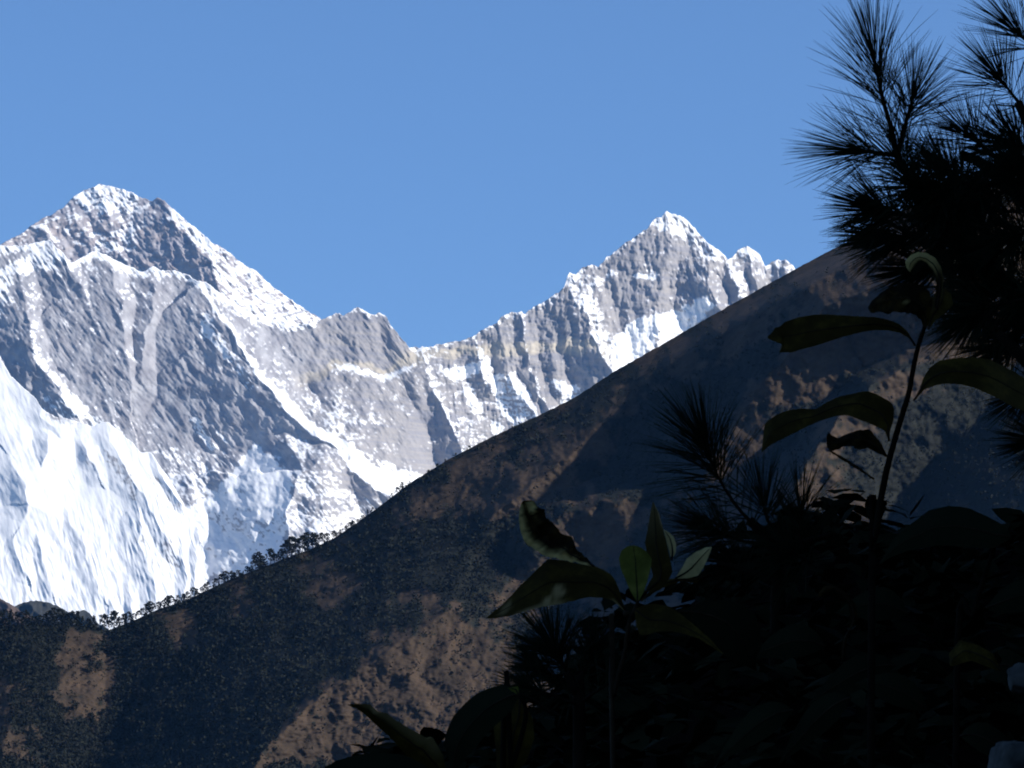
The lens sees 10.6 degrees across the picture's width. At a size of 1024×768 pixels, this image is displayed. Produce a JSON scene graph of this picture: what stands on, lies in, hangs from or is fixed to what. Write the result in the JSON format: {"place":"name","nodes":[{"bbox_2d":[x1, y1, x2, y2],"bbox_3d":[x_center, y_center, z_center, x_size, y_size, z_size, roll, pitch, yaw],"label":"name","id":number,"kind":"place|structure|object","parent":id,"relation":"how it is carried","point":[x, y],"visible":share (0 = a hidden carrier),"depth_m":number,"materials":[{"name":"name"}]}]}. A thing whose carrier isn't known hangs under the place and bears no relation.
{"place":"outdoors","nodes":[
{"label":"outdoors","id":0,"kind":"place"},
{"bbox_2d":[0,599,38,625],"bbox_3d":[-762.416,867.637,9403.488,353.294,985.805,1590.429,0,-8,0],"label":"hill","id":1,"kind":"structure","parent":0,"point":[4,605],"depth_m":8971.34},
{"bbox_2d":[14,600,108,629],"bbox_3d":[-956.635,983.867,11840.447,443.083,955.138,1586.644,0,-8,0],"label":"hill","id":2,"kind":"structure","parent":0,"point":[35,608],"depth_m":11465.42,"materials":[{"name":"grey stone"}]},
{"bbox_2d":[0,359,205,629],"bbox_3d":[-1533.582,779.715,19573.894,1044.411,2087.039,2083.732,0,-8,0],"label":"snow slope","id":3,"kind":"structure","parent":0,"point":[96,520],"depth_m":19021.38,"materials":[{"name":"white snow"}]},
{"bbox_2d":[0,184,320,324],"bbox_3d":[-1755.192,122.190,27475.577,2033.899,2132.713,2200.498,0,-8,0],"label":"mountain","id":4,"kind":"structure","parent":0,"point":[130,229],"depth_m":26969.70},
{"bbox_2d":[0,211,794,588],"bbox_3d":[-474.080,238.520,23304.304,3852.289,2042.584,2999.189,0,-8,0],"label":"mountain ridge","id":5,"kind":"structure","parent":0,"point":[250,433],"depth_m":22942.89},
{"bbox_2d":[0,150,1023,767],"bbox_3d":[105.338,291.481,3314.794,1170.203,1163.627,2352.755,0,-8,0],"label":"hillside","id":6,"kind":"structure","parent":0,"point":[594,532],"depth_m":3759.19,"materials":[{"name":"brown soil"}]},
{"bbox_2d":[0,611,4,625],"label":"bush","id":7,"kind":"object","parent":6,"relation":"on","point":[1,613],"visible":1,"depth_m":3898.75,"materials":[{"name":"green plant"}]},
{"bbox_2d":[0,609,10,625],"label":"bush","id":8,"kind":"object","parent":6,"relation":"on","point":[4,613],"visible":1,"depth_m":3899.39,"materials":[{"name":"plant"}]},
{"bbox_2d":[8,609,13,623],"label":"fir tree","id":9,"kind":"object","parent":6,"relation":"on","point":[9,617],"visible":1,"depth_m":3899.85,"materials":[{"name":"green plant"}]},
{"bbox_2d":[7,612,21,624],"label":"bush","id":10,"kind":"object","parent":6,"relation":"on","point":[15,619],"visible":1,"depth_m":3900.14,"materials":[{"name":"plant"}]},
{"bbox_2d":[15,613,24,624],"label":"bush","id":11,"kind":"object","parent":6,"relation":"on","point":[16,617],"visible":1,"depth_m":3900.41,"materials":[{"name":"green plant"}]},
{"bbox_2d":[20,610,30,624],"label":"bush","id":12,"kind":"object","parent":6,"relation":"on","point":[26,614],"visible":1,"depth_m":3900.32,"materials":[{"name":"plant"}]},
{"bbox_2d":[34,614,44,624],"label":"bush","id":13,"kind":"object","parent":6,"relation":"on","point":[39,616],"visible":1,"depth_m":3900.81,"materials":[{"name":"green plant"}]},
{"bbox_2d":[42,614,49,624],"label":"bush","id":14,"kind":"object","parent":6,"relation":"on","point":[45,619],"visible":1,"depth_m":3900.97,"materials":[{"name":"green plant"}]},
{"bbox_2d":[45,610,57,624],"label":"bush","id":15,"kind":"object","parent":6,"relation":"on","point":[51,614],"visible":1,"depth_m":3901.12,"materials":[{"name":"plant"}]},
{"bbox_2d":[47,607,59,623],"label":"bush","id":16,"kind":"object","parent":6,"relation":"on","point":[54,612],"visible":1,"depth_m":3901.30,"materials":[{"name":"green plant"}]},
{"bbox_2d":[56,608,66,621],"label":"pine tree","id":17,"kind":"object","parent":6,"relation":"on","point":[59,610],"visible":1,"depth_m":3901.86,"materials":[{"name":"plant"}]},
{"bbox_2d":[64,614,71,624],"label":"bush","id":18,"kind":"object","parent":6,"relation":"on","point":[67,617],"visible":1,"depth_m":3901.83,"materials":[{"name":"plant"}]},
{"bbox_2d":[67,610,77,625],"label":"bush","id":19,"kind":"object","parent":6,"relation":"on","point":[72,614],"visible":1,"depth_m":3902.53,"materials":[{"name":"plant"}]},
{"bbox_2d":[68,700,79,709],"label":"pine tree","id":20,"kind":"object","parent":6,"relation":"on","point":[76,704],"visible":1,"depth_m":3804.23,"materials":[{"name":"green plant"}]},
{"bbox_2d":[73,611,79,625],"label":"fir tree","id":21,"kind":"object","parent":6,"relation":"on","point":[78,615],"visible":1,"depth_m":3903.09,"materials":[{"name":"plant"}]},
{"bbox_2d":[85,661,94,673],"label":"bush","id":22,"kind":"object","parent":6,"relation":"on","point":[90,664],"visible":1,"depth_m":3850.44,"materials":[{"name":"green plant"}]},
{"bbox_2d":[91,649,98,658],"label":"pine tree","id":23,"kind":"object","parent":6,"relation":"on","point":[96,651],"visible":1,"depth_m":3864.32,"materials":[{"name":"green plant"}]},
{"bbox_2d":[95,661,101,671],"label":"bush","id":24,"kind":"object","parent":6,"relation":"on","point":[98,666],"visible":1,"depth_m":3857.11,"materials":[{"name":"plant"}]},
{"bbox_2d":[98,614,109,631],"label":"pine tree","id":25,"kind":"object","parent":6,"relation":"on","point":[105,617],"visible":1,"depth_m":3904.09,"materials":[{"name":"green plant"}]},
{"bbox_2d":[103,739,114,751],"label":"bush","id":26,"kind":"object","parent":6,"relation":"on","point":[107,743],"visible":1,"depth_m":3770.10,"materials":[{"name":"green plant"}]},
{"bbox_2d":[109,610,118,624],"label":"pine tree","id":27,"kind":"object","parent":6,"relation":"on","point":[113,617],"visible":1,"depth_m":3904.78,"materials":[{"name":"green plant"}]},
{"bbox_2d":[120,613,127,621],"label":"pine tree","id":28,"kind":"object","parent":6,"relation":"on","point":[123,617],"visible":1,"depth_m":3904.66,"materials":[{"name":"plant"}]},
{"bbox_2d":[124,611,131,619],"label":"pine tree","id":29,"kind":"object","parent":6,"relation":"on","point":[129,612],"visible":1,"depth_m":3905.74,"materials":[{"name":"green plant"}]},
{"bbox_2d":[145,601,153,612],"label":"bush","id":30,"kind":"object","parent":6,"relation":"on","point":[149,603],"visible":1,"depth_m":3905.68,"materials":[{"name":"plant"}]},
{"bbox_2d":[153,722,161,730],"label":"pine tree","id":31,"kind":"object","parent":6,"relation":"on","point":[157,726],"visible":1,"depth_m":3746.16,"materials":[{"name":"plant"}]},
{"bbox_2d":[166,595,173,605],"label":"pine tree","id":32,"kind":"object","parent":6,"relation":"on","point":[170,596],"visible":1,"depth_m":3907.62,"materials":[{"name":"green plant"}]},
{"bbox_2d":[221,570,229,582],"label":"pine tree","id":33,"kind":"object","parent":6,"relation":"on","point":[226,573],"visible":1,"depth_m":3909.76,"materials":[{"name":"green plant"}]},
{"bbox_2d":[250,555,259,570],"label":"pine tree","id":34,"kind":"object","parent":6,"relation":"on","point":[254,561],"visible":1,"depth_m":3911.21,"materials":[{"name":"green plant"}]},
{"bbox_2d":[253,551,267,568],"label":"bush","id":35,"kind":"object","parent":6,"relation":"on","point":[258,554],"visible":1,"depth_m":3911.12,"materials":[{"name":"plant"}]},
{"bbox_2d":[265,548,275,563],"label":"pine tree","id":36,"kind":"object","parent":6,"relation":"on","point":[270,550],"visible":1,"depth_m":3911.47,"materials":[{"name":"plant"}]},
{"bbox_2d":[275,548,283,560],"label":"bush","id":37,"kind":"object","parent":6,"relation":"on","point":[280,552],"visible":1,"depth_m":3912.66,"materials":[{"name":"green plant"}]},
{"bbox_2d":[280,540,295,558],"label":"bush","id":38,"kind":"object","parent":6,"relation":"on","point":[286,550],"visible":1,"depth_m":3912.29,"materials":[{"name":"green plant"}]},
{"bbox_2d":[285,536,297,556],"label":"pine tree","id":39,"kind":"object","parent":6,"relation":"on","point":[291,539],"visible":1,"depth_m":3912.34,"materials":[{"name":"plant"}]},
{"bbox_2d":[289,541,300,554],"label":"bush","id":40,"kind":"object","parent":6,"relation":"on","point":[295,544],"visible":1,"depth_m":3912.12,"materials":[{"name":"plant"}]},
{"bbox_2d":[296,535,308,551],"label":"pine tree","id":41,"kind":"object","parent":6,"relation":"on","point":[301,538],"visible":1,"depth_m":3913.52,"materials":[{"name":"plant"}]},
{"bbox_2d":[299,532,313,550],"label":"bush","id":42,"kind":"object","parent":6,"relation":"on","point":[306,538],"visible":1,"depth_m":3912.61,"materials":[{"name":"plant"}]},
{"bbox_2d":[306,532,318,548],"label":"pine tree","id":43,"kind":"object","parent":6,"relation":"on","point":[313,535],"visible":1,"depth_m":3913.51,"materials":[{"name":"plant"}]},
{"bbox_2d":[312,535,319,546],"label":"bush","id":44,"kind":"object","parent":6,"relation":"on","point":[315,541],"visible":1,"depth_m":3913.79,"materials":[{"name":"green plant"}]},
{"bbox_2d":[318,532,325,541],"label":"pine tree","id":45,"kind":"object","parent":6,"relation":"on","point":[322,535],"visible":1,"depth_m":3914.52,"materials":[{"name":"plant"}]},
{"bbox_2d":[0,247,1023,767],"bbox_3d":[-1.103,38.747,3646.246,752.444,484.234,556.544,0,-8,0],"label":"scrub","id":46,"kind":"object","parent":6,"relation":"on","point":[202,663],"visible":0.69,"depth_m":3781.28,"materials":[{"name":"green plant"}]},
{"bbox_2d":[0,0,1023,347],"label":"sky","id":47,"kind":"structure","parent":0,"point":[442,169],"materials":[{"name":"blue"}]},
{"bbox_2d":[483,523,1023,767],"bbox_3d":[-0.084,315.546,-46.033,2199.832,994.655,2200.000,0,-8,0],"label":"ground","id":48,"kind":"structure","parent":0,"point":[992,636],"depth_m":8.66,"materials":[{"name":"soil"}]},
{"bbox_2d":[324,670,558,767],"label":"leafy shrub","id":49,"kind":"object","parent":48,"relation":"on","point":[502,710],"visible":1,"depth_m":4.09,"materials":[{"name":"green plant"}]},
{"bbox_2d":[482,602,662,767],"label":"pine tree","id":50,"kind":"object","parent":48,"relation":"on","point":[544,644],"visible":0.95,"depth_m":6.80,"materials":[{"name":"green plant"}]},
{"bbox_2d":[486,500,760,767],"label":"leafy shrub","id":51,"kind":"object","parent":48,"relation":"on","point":[731,630],"visible":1,"depth_m":4.50,"materials":[{"name":"green plant"}]},
{"bbox_2d":[348,489,1023,767],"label":"undergrowth","id":52,"kind":"object","parent":48,"relation":"on","point":[1002,712],"visible":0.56,"depth_m":8.58,"materials":[{"name":"plant"}]},
{"bbox_2d":[623,375,864,665],"bbox_3d":[0.311,0.265,8.572,0.344,0.533,0.404,6,-10,-34],"label":"pine tree","id":53,"kind":"object","parent":48,"relation":"on","point":[777,557],"visible":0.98,"depth_m":8.55,"materials":[{"name":"green plant"}]},
{"bbox_2d":[716,506,1023,767],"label":"leafy shrub","id":54,"kind":"object","parent":48,"relation":"on","point":[944,526],"visible":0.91,"depth_m":5.60,"materials":[{"name":"green plant"}]},
{"bbox_2d":[761,252,1023,767],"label":"leafy shrub","id":55,"kind":"object","parent":48,"relation":"on","point":[998,381],"visible":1,"depth_m":4.98,"materials":[{"name":"green plant"}]},
{"bbox_2d":[783,0,1023,486],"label":"pine tree","id":56,"kind":"object","parent":48,"relation":"on","point":[952,205],"visible":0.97,"depth_m":7.38,"materials":[{"name":"green plant"}]},
{"bbox_2d":[987,740,1023,767],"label":"stone","id":57,"kind":"object","parent":48,"relation":"on","point":[1006,754],"visible":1,"depth_m":4.99,"materials":[{"name":"grey stone"}]},
{"bbox_2d":[1007,662,1023,694],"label":"stone","id":58,"kind":"object","parent":48,"relation":"on","point":[1015,672],"visible":1,"depth_m":5.20,"materials":[{"name":"grey stone"}]}
]}

